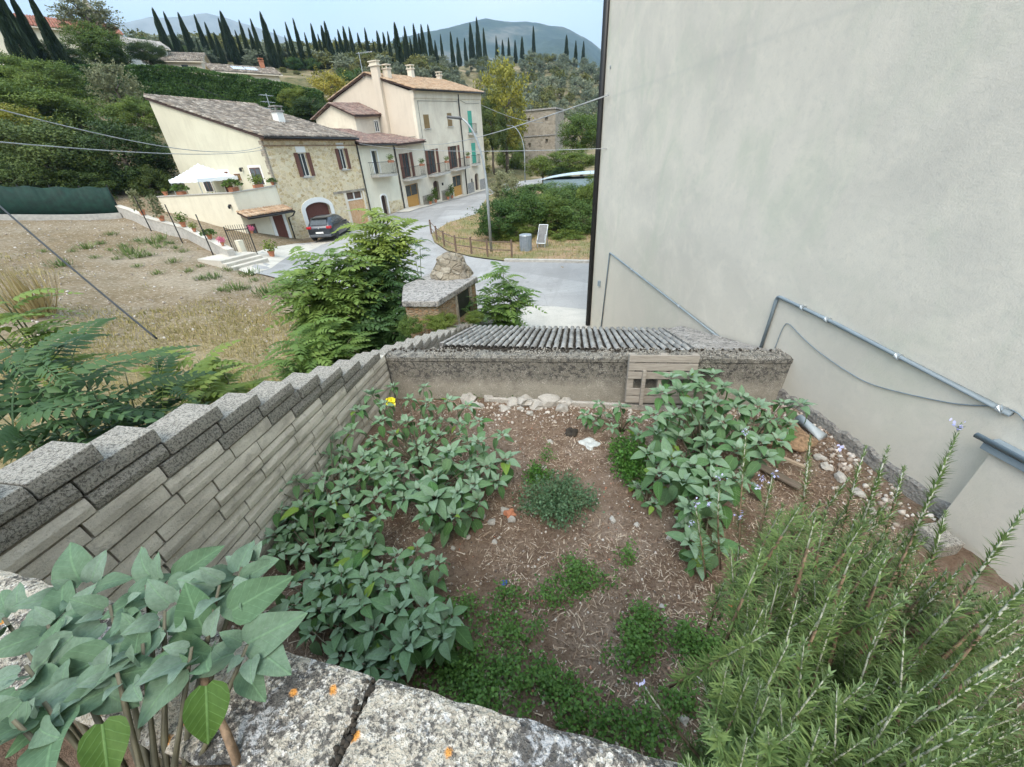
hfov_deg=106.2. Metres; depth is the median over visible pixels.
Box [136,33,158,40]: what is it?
hillside bush
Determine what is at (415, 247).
feather leaved shrub
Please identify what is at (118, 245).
field weed
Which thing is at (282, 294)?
field weed
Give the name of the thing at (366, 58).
hillside bush
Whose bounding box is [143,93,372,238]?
stone house
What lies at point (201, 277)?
field weed
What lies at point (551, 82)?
olive tree
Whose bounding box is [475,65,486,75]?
olive tree
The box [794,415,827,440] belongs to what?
plastic pipe
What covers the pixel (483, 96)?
olive tree
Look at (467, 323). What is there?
feather leaved shrub
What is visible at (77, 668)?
leafy plant
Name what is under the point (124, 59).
broadleaf tree
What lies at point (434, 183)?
door
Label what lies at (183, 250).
field weed
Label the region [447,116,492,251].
street lamp
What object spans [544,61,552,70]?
olive tree
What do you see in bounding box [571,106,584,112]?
olive tree
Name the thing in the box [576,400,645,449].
leafy plant
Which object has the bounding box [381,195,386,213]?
door
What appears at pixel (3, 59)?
broadleaf tree
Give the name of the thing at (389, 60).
hillside bush
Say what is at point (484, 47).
cypress tree
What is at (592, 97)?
olive tree
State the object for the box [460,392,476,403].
loose stone
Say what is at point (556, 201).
island shrub
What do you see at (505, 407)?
loose stone
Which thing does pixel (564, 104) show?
olive tree
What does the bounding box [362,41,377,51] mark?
hillside bush
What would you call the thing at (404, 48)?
cypress tree
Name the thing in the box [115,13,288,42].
bare mountain
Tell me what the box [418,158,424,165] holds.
potted plant
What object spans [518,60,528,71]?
olive tree
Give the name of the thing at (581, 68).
olive tree
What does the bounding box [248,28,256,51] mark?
cypress tree
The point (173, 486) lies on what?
stepped block wall
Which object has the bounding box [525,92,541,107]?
olive tree
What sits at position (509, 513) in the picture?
brick fragment
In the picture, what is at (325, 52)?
hillside bush
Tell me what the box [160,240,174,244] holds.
field weed
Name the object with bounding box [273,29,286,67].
cypress tree
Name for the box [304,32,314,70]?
cypress tree
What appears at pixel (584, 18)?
sky
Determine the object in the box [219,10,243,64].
cypress tree
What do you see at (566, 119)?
stone hut
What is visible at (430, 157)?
balcony door
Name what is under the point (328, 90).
broadleaf tree
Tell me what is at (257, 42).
cypress tree
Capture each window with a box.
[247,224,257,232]
[293,146,315,177]
[335,143,351,170]
[373,120,379,131]
[423,114,431,129]
[447,113,453,126]
[467,111,472,132]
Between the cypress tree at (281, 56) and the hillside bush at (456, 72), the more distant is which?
the hillside bush at (456, 72)
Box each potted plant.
[125,188,148,214]
[144,194,167,220]
[160,188,167,195]
[169,184,189,194]
[173,211,187,226]
[187,221,197,231]
[199,228,216,238]
[216,236,225,245]
[220,178,243,191]
[247,173,264,187]
[259,239,277,256]
[266,178,277,184]
[386,154,393,162]
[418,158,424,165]
[426,195,433,203]
[431,187,439,202]
[445,190,450,198]
[448,183,455,197]
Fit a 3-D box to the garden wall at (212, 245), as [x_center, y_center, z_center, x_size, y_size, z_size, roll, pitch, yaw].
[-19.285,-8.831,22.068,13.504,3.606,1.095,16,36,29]
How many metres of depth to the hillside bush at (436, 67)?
110.37 m
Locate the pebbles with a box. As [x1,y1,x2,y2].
[231,400,1020,750]
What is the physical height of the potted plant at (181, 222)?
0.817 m
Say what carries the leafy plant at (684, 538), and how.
on the yard soil at (656, 523)
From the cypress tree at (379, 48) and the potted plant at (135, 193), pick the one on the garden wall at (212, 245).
the potted plant at (135, 193)
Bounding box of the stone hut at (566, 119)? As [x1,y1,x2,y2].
[563,118,576,153]
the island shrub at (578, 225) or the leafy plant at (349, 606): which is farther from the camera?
the island shrub at (578, 225)
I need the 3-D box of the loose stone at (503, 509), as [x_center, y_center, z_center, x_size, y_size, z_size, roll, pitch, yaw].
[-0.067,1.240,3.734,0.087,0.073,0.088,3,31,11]
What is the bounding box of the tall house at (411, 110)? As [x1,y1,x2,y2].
[310,51,484,207]
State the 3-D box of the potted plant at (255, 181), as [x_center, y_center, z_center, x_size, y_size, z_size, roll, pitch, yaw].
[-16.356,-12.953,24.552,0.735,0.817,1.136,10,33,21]
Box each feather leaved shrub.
[0,288,108,430]
[0,317,217,466]
[122,339,280,412]
[251,315,377,380]
[261,243,401,360]
[312,248,424,356]
[328,207,430,303]
[372,307,410,344]
[398,315,490,341]
[405,238,430,276]
[462,296,491,319]
[473,261,547,327]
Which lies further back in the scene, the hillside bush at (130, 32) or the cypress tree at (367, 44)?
the cypress tree at (367, 44)
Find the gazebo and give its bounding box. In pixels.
[168,163,241,193]
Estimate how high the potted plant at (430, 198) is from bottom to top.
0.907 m
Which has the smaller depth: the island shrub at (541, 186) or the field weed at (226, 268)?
the field weed at (226, 268)
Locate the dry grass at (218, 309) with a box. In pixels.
[0,245,351,464]
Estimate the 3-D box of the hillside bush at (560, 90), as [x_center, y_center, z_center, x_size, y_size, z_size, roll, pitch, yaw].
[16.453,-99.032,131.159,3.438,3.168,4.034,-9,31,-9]
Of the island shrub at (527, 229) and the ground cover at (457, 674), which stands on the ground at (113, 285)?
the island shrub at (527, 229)
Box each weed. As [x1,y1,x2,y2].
[43,257,72,267]
[71,240,96,249]
[92,240,109,244]
[98,230,118,235]
[109,244,146,256]
[111,242,129,247]
[124,250,148,258]
[131,263,143,267]
[132,234,161,244]
[138,252,156,256]
[146,242,171,248]
[148,231,170,240]
[150,269,163,275]
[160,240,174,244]
[163,256,182,263]
[174,248,189,252]
[179,268,193,272]
[192,273,207,280]
[202,272,219,280]
[212,283,229,291]
[213,280,249,292]
[216,265,235,271]
[235,266,262,276]
[246,282,281,297]
[248,276,265,282]
[264,287,292,299]
[512,466,604,531]
[521,459,556,488]
[605,429,650,488]
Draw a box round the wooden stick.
[784,456,804,467]
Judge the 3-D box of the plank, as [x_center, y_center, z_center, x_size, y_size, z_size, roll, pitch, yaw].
[2.736,0.945,3.951,0.090,0.022,0.423,-21,35,-27]
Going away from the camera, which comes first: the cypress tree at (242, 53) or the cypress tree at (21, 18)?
the cypress tree at (21, 18)
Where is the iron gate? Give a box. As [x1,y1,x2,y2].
[223,224,257,254]
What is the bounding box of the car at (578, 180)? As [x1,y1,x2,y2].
[541,171,593,189]
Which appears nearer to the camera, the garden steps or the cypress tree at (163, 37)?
the garden steps
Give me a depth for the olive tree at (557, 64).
164.83 m
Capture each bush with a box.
[121,28,142,35]
[123,33,136,37]
[136,32,158,38]
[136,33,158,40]
[168,36,185,50]
[192,37,208,47]
[193,46,219,63]
[241,48,267,65]
[241,54,257,65]
[260,39,277,54]
[275,43,286,57]
[278,67,286,72]
[281,56,305,69]
[296,47,318,54]
[297,51,318,67]
[303,58,321,70]
[314,54,333,67]
[316,51,336,68]
[317,48,336,64]
[329,52,355,71]
[343,50,365,61]
[348,62,358,72]
[353,57,365,67]
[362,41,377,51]
[362,53,381,66]
[372,54,390,66]
[377,51,395,62]
[380,55,393,67]
[383,45,404,59]
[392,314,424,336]
[403,53,421,64]
[410,57,430,70]
[414,68,431,77]
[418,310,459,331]
[420,53,439,64]
[430,61,447,73]
[430,64,442,76]
[437,70,458,82]
[439,54,449,62]
[444,61,454,71]
[449,69,462,78]
[449,74,461,83]
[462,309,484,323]
[474,61,486,72]
[485,162,491,173]
[524,56,532,61]
[528,72,537,83]
[531,99,550,108]
[538,90,556,106]
[541,85,556,102]
[543,166,575,176]
[544,55,554,62]
[549,65,561,74]
[554,69,568,81]
[556,88,565,96]
[564,92,574,103]
[579,72,589,79]
[636,418,1023,766]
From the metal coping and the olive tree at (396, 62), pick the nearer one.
the metal coping
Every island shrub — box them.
[465,196,527,240]
[488,165,523,206]
[490,184,553,232]
[498,221,536,240]
[511,180,582,198]
[517,191,577,230]
[535,183,588,205]
[543,193,592,235]
[548,229,590,240]
[558,184,591,215]
[575,174,593,216]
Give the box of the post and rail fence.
[429,220,512,258]
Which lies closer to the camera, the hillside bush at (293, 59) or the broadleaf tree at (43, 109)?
the broadleaf tree at (43, 109)
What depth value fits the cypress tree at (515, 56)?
188.74 m
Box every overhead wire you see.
[0,109,262,151]
[0,141,264,154]
[359,143,606,151]
[424,94,608,144]
[482,105,541,122]
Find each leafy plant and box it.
[0,540,307,766]
[262,494,386,598]
[272,430,392,558]
[275,557,427,637]
[296,613,406,684]
[339,381,513,482]
[350,577,473,682]
[365,442,520,547]
[385,537,449,594]
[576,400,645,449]
[627,467,666,517]
[630,415,785,530]
[638,368,754,453]
[665,497,747,580]
[705,397,816,471]
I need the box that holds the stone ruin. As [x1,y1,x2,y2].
[523,107,564,169]
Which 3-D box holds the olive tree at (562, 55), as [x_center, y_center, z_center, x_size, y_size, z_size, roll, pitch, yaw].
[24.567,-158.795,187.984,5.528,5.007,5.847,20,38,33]
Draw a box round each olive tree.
[391,63,401,74]
[393,60,402,67]
[399,65,407,74]
[412,65,421,73]
[464,57,475,71]
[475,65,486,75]
[478,70,490,80]
[478,89,487,101]
[479,54,491,67]
[493,55,506,65]
[509,107,524,120]
[516,75,528,85]
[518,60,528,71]
[521,84,532,93]
[523,50,538,58]
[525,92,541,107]
[526,64,536,75]
[528,89,542,102]
[530,55,541,63]
[531,74,548,93]
[535,58,547,72]
[536,71,544,79]
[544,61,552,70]
[544,74,562,87]
[547,98,560,107]
[552,59,563,70]
[556,77,566,88]
[557,52,568,61]
[557,97,569,108]
[560,55,572,66]
[560,61,573,70]
[565,109,576,119]
[567,76,584,89]
[568,85,580,97]
[569,58,578,67]
[569,67,579,75]
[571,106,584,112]
[573,99,584,106]
[578,88,592,101]
[579,55,589,66]
[579,62,585,73]
[579,105,593,115]
[580,78,595,92]
[582,63,594,74]
[584,98,597,113]
[587,91,597,107]
[589,86,598,98]
[592,67,599,81]
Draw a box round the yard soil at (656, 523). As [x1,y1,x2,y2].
[220,397,1023,761]
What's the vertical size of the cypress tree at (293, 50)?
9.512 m
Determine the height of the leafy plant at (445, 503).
0.639 m
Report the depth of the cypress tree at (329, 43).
97.24 m
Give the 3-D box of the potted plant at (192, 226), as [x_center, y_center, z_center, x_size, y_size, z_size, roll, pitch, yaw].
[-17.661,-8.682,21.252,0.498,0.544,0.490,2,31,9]
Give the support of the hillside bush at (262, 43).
on the ground at (113, 285)
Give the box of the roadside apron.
[508,306,591,328]
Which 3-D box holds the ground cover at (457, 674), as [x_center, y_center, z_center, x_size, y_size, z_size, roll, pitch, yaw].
[0.358,1.022,3.799,2.220,0.420,4.131,-4,31,-1]
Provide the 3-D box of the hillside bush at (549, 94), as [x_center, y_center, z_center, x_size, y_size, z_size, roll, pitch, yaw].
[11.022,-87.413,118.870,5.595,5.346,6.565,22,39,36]
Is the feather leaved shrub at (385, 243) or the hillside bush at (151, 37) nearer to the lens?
the feather leaved shrub at (385, 243)
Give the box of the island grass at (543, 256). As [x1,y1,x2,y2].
[434,208,590,259]
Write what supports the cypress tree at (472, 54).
on the ground at (113, 285)
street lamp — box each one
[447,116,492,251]
[506,125,525,181]
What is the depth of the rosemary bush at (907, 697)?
0.64 m
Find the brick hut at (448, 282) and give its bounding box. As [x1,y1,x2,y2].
[402,251,477,337]
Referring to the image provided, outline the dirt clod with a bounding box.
[565,427,577,436]
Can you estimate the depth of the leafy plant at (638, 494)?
3.79 m
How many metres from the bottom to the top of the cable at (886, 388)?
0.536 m
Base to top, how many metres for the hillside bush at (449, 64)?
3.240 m
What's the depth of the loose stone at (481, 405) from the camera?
5.28 m
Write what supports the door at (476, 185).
in the tall house at (411, 110)
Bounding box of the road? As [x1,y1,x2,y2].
[251,177,588,317]
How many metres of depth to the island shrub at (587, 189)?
26.28 m
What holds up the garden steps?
on the ground at (113, 285)
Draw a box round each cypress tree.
[0,0,43,64]
[10,0,52,64]
[28,0,74,66]
[152,8,174,51]
[163,11,180,51]
[177,12,195,51]
[177,37,184,51]
[194,14,211,54]
[195,37,201,52]
[204,22,219,62]
[213,32,227,63]
[218,18,231,61]
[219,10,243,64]
[234,30,247,65]
[238,19,250,64]
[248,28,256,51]
[250,19,267,66]
[259,12,280,68]
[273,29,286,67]
[284,36,291,57]
[285,22,300,69]
[292,18,307,68]
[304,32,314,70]
[310,23,318,51]
[317,34,322,50]
[320,26,327,52]
[324,21,336,64]
[334,38,339,54]
[337,29,344,54]
[342,27,350,52]
[348,26,356,56]
[357,33,362,51]
[364,27,370,55]
[376,30,382,54]
[382,32,387,50]
[387,31,393,62]
[393,22,404,64]
[402,36,405,62]
[404,26,410,60]
[409,37,413,55]
[413,24,420,57]
[418,33,421,54]
[420,24,427,54]
[427,25,434,56]
[434,41,438,62]
[440,34,443,56]
[450,32,455,66]
[456,37,461,66]
[464,37,467,61]
[469,23,475,58]
[475,17,481,59]
[482,28,487,56]
[495,38,498,56]
[501,40,504,56]
[507,37,510,57]
[514,40,517,63]
[520,37,524,61]
[531,26,535,60]
[564,35,568,59]
[573,41,577,67]
[581,41,584,58]
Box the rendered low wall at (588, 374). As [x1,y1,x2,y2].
[386,347,793,405]
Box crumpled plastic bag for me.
[578,437,600,450]
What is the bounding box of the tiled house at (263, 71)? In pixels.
[204,58,282,81]
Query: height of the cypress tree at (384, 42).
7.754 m
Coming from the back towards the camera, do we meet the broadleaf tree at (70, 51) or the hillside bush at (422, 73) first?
the hillside bush at (422, 73)
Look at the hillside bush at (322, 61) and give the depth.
96.26 m
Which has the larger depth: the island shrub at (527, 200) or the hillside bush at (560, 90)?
the hillside bush at (560, 90)
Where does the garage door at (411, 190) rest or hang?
in the tall house at (411, 110)
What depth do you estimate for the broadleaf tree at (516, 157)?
74.84 m
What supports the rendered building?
on the ground at (113, 285)
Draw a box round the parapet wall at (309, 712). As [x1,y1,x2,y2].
[0,570,683,766]
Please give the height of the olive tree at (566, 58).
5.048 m
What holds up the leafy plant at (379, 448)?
on the yard soil at (656, 523)
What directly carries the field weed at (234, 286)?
on the ground at (113, 285)
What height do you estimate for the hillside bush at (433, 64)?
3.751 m
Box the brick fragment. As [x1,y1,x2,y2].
[503,508,516,517]
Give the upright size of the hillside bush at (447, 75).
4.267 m
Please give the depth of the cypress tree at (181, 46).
78.46 m
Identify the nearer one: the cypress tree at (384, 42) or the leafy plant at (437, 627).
the leafy plant at (437, 627)
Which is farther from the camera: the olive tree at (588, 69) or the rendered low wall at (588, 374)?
the olive tree at (588, 69)
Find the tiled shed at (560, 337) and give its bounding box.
[439,325,767,350]
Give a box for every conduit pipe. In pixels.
[601,252,718,335]
[759,295,1014,416]
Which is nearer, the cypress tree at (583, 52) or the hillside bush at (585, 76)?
the hillside bush at (585, 76)
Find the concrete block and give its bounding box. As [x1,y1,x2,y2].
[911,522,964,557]
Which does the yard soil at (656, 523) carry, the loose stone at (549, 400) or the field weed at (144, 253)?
the loose stone at (549, 400)
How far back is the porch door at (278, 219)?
26.40 m
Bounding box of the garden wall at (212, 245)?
[115,195,234,256]
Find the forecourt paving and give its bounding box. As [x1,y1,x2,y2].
[239,232,348,274]
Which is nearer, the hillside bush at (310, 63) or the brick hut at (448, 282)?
the brick hut at (448, 282)
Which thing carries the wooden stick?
on the yard soil at (656, 523)
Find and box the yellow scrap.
[386,397,395,404]
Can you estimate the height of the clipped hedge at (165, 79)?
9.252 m
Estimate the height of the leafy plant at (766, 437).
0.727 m
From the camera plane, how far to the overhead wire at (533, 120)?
12.57 m
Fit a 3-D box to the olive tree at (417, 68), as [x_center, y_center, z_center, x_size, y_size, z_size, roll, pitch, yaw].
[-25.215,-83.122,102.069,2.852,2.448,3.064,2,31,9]
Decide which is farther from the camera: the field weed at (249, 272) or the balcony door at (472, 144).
the balcony door at (472, 144)
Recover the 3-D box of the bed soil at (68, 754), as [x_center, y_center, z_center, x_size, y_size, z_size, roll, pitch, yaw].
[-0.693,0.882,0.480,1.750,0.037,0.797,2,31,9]
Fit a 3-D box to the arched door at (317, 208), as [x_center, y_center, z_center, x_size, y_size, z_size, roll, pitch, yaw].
[-14.669,-12.438,29.299,0.128,2.470,2.300,10,33,21]
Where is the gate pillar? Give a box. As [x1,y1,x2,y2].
[234,240,246,251]
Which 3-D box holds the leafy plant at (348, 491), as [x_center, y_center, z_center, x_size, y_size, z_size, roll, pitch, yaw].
[-1.779,1.049,3.762,1.063,0.612,1.977,-25,37,-31]
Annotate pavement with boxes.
[397,189,485,211]
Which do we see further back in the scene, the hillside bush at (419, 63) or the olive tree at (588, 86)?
the olive tree at (588, 86)
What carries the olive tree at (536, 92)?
on the ground at (113, 285)
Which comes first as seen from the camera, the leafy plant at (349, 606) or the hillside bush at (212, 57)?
the leafy plant at (349, 606)
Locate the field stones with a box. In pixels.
[0,215,290,388]
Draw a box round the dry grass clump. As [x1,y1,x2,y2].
[0,258,59,319]
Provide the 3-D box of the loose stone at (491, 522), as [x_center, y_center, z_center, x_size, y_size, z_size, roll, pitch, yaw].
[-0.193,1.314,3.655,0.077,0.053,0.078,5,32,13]
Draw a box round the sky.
[5,0,603,48]
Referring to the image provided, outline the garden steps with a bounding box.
[197,251,268,270]
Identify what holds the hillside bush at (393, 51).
on the ground at (113, 285)
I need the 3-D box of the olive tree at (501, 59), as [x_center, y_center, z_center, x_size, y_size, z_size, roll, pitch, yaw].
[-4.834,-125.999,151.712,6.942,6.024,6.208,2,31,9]
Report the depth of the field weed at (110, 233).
21.55 m
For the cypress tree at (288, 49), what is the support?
on the ground at (113, 285)
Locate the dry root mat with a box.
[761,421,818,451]
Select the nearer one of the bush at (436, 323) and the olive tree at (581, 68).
the bush at (436, 323)
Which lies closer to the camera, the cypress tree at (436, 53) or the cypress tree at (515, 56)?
the cypress tree at (436, 53)
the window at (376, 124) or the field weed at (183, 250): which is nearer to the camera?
the field weed at (183, 250)
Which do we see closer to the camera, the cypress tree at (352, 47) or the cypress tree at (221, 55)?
the cypress tree at (221, 55)
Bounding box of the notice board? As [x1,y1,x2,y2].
[536,224,547,247]
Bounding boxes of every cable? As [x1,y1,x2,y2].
[0,206,157,338]
[775,323,1023,420]
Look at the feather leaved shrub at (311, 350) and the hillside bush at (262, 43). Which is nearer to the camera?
the feather leaved shrub at (311, 350)
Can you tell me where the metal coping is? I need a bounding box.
[973,433,1023,471]
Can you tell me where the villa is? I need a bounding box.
[0,13,129,64]
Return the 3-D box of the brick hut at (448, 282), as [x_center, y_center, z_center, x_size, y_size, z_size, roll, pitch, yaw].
[-1.914,-1.633,10.118,1.538,3.208,2.565,9,33,20]
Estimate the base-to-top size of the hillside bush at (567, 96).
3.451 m
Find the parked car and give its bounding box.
[306,214,351,240]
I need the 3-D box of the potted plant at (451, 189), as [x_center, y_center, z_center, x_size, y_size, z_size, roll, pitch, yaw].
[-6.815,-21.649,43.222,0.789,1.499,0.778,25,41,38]
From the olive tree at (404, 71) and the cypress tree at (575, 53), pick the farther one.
the cypress tree at (575, 53)
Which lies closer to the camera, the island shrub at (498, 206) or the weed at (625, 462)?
the weed at (625, 462)
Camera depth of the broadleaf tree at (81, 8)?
49.27 m
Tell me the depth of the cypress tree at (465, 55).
178.78 m
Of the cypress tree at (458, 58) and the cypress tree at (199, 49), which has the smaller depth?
the cypress tree at (199, 49)
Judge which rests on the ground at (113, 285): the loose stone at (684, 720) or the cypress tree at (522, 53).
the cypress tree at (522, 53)
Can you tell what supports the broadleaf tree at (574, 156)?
on the ground at (113, 285)
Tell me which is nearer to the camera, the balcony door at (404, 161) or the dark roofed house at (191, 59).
the balcony door at (404, 161)
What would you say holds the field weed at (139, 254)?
on the ground at (113, 285)
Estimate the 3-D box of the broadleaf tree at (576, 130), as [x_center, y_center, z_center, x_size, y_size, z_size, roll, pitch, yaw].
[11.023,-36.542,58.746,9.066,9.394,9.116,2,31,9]
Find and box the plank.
[760,463,802,489]
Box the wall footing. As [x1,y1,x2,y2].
[486,397,681,410]
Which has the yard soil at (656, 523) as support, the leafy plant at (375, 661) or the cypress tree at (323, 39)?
the leafy plant at (375, 661)
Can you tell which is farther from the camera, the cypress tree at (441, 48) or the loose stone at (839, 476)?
the cypress tree at (441, 48)
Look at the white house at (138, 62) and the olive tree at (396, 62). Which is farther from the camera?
the olive tree at (396, 62)
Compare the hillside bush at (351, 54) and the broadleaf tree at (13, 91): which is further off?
the hillside bush at (351, 54)
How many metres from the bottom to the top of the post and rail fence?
1.446 m
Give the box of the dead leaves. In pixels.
[288,401,1021,757]
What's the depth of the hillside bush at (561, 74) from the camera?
145.86 m
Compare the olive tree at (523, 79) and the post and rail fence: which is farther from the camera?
the olive tree at (523, 79)
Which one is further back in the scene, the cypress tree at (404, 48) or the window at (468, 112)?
the cypress tree at (404, 48)
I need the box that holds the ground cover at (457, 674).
[412,388,731,759]
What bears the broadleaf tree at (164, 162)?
on the ground at (113, 285)
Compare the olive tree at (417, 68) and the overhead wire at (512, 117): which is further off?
the olive tree at (417, 68)
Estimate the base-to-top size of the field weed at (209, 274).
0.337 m
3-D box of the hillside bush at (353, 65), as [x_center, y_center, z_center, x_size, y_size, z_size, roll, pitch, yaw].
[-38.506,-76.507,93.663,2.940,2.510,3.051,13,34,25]
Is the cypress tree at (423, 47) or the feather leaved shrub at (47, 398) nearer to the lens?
the feather leaved shrub at (47, 398)
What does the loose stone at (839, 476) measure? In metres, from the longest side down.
0.139 x 0.100 x 0.087 m
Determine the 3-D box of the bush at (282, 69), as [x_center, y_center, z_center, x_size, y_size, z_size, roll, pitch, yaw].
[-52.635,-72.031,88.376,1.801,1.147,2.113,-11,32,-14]
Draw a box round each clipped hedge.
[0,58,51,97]
[45,63,323,122]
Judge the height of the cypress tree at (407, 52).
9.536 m
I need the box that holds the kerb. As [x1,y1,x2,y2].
[504,258,588,262]
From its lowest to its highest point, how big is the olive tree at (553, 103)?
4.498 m
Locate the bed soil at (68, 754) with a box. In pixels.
[0,723,181,766]
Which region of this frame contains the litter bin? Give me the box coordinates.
[519,233,531,251]
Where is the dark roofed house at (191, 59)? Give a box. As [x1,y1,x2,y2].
[143,52,210,68]
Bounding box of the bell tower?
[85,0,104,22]
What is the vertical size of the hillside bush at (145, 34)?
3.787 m
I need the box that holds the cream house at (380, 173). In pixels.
[333,128,404,219]
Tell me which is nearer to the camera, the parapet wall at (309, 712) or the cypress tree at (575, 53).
the parapet wall at (309, 712)
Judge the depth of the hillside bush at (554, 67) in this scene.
154.77 m
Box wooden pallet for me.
[624,353,699,404]
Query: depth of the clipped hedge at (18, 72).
38.14 m
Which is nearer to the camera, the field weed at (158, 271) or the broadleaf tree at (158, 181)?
the field weed at (158, 271)
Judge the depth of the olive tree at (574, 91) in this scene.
133.88 m
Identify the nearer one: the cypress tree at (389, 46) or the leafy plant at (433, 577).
the leafy plant at (433, 577)
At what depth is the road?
19.41 m
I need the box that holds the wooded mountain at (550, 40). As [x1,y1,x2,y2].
[386,18,600,67]
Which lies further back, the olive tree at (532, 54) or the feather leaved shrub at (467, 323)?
the olive tree at (532, 54)
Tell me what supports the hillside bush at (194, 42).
on the ground at (113, 285)
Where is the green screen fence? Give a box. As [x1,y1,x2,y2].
[0,184,122,220]
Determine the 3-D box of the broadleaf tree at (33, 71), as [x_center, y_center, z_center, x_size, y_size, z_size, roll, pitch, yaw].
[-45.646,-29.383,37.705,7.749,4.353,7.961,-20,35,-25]
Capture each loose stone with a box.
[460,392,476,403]
[472,402,483,408]
[484,395,492,401]
[487,518,494,524]
[499,405,510,411]
[501,507,508,514]
[506,397,517,406]
[507,516,515,522]
[517,394,532,406]
[526,411,533,415]
[529,400,543,409]
[538,394,560,407]
[555,404,567,412]
[561,397,572,406]
[609,515,615,523]
[679,715,689,723]
[813,453,826,460]
[820,462,833,470]
[834,471,847,482]
[851,487,865,498]
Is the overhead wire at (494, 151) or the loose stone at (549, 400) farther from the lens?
the overhead wire at (494, 151)
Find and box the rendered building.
[586,0,1023,592]
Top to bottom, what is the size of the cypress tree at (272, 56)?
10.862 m
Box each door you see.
[272,215,288,237]
[306,202,329,221]
[348,199,367,224]
[371,151,377,173]
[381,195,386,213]
[399,152,415,178]
[405,183,418,206]
[425,148,440,174]
[433,181,438,199]
[448,145,460,168]
[452,175,461,195]
[471,143,476,162]
[475,174,477,189]
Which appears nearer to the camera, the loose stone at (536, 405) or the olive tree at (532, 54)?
the loose stone at (536, 405)
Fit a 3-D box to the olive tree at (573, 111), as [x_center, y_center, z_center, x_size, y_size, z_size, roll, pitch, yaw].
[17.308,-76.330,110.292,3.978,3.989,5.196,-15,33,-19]
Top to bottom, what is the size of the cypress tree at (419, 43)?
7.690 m
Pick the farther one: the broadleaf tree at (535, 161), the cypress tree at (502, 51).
the cypress tree at (502, 51)
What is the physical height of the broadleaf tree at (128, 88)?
6.098 m
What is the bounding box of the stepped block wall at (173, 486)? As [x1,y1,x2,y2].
[0,319,493,631]
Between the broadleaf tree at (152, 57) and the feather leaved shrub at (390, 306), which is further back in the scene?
the broadleaf tree at (152, 57)
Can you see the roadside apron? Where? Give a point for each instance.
(558, 317)
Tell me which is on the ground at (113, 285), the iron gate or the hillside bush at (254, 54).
the hillside bush at (254, 54)
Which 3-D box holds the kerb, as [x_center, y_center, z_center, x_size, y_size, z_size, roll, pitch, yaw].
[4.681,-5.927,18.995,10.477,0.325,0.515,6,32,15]
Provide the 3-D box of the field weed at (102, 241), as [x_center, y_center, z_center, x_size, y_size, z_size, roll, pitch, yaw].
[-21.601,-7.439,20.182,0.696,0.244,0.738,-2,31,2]
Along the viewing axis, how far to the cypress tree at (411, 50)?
113.00 m
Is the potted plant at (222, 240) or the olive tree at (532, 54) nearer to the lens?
the potted plant at (222, 240)
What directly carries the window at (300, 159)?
in the stone house at (313, 169)
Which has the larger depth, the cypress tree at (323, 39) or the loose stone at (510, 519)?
the cypress tree at (323, 39)
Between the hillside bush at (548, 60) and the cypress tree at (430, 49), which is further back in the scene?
the hillside bush at (548, 60)
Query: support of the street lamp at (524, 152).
on the road
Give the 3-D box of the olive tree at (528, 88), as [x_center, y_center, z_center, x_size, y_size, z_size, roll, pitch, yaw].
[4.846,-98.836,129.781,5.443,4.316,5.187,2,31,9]
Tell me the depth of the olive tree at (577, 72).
164.22 m
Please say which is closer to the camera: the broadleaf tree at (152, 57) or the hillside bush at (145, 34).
the broadleaf tree at (152, 57)
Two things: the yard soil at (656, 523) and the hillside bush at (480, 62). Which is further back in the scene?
the hillside bush at (480, 62)
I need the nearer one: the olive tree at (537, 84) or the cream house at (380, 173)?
the cream house at (380, 173)
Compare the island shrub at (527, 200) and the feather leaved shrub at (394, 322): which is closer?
the feather leaved shrub at (394, 322)
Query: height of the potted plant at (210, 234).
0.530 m
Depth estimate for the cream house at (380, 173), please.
33.82 m
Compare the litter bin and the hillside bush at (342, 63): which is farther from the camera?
the hillside bush at (342, 63)
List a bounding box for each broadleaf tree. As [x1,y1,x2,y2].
[0,49,36,81]
[0,53,92,105]
[0,76,95,128]
[0,103,65,147]
[0,107,126,187]
[0,151,69,187]
[23,87,119,136]
[25,163,140,198]
[34,39,90,64]
[44,0,126,44]
[49,109,178,187]
[52,15,132,63]
[79,43,138,65]
[79,52,148,126]
[95,93,161,135]
[118,162,185,197]
[124,37,172,64]
[276,83,308,107]
[282,94,327,122]
[302,65,349,101]
[326,67,361,90]
[473,47,535,172]
[481,95,510,174]
[483,137,490,161]
[494,136,529,169]
[522,155,559,183]
[537,146,594,172]
[556,109,596,175]
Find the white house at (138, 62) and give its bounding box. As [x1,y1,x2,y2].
[120,36,170,64]
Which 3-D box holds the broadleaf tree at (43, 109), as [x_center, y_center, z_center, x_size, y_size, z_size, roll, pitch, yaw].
[-39.778,-24.286,34.788,7.784,3.942,7.531,2,31,9]
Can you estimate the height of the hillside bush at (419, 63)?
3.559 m
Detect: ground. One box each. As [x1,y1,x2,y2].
[0,58,598,468]
[432,179,590,259]
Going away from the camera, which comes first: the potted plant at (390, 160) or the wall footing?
the wall footing
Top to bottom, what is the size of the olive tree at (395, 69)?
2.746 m

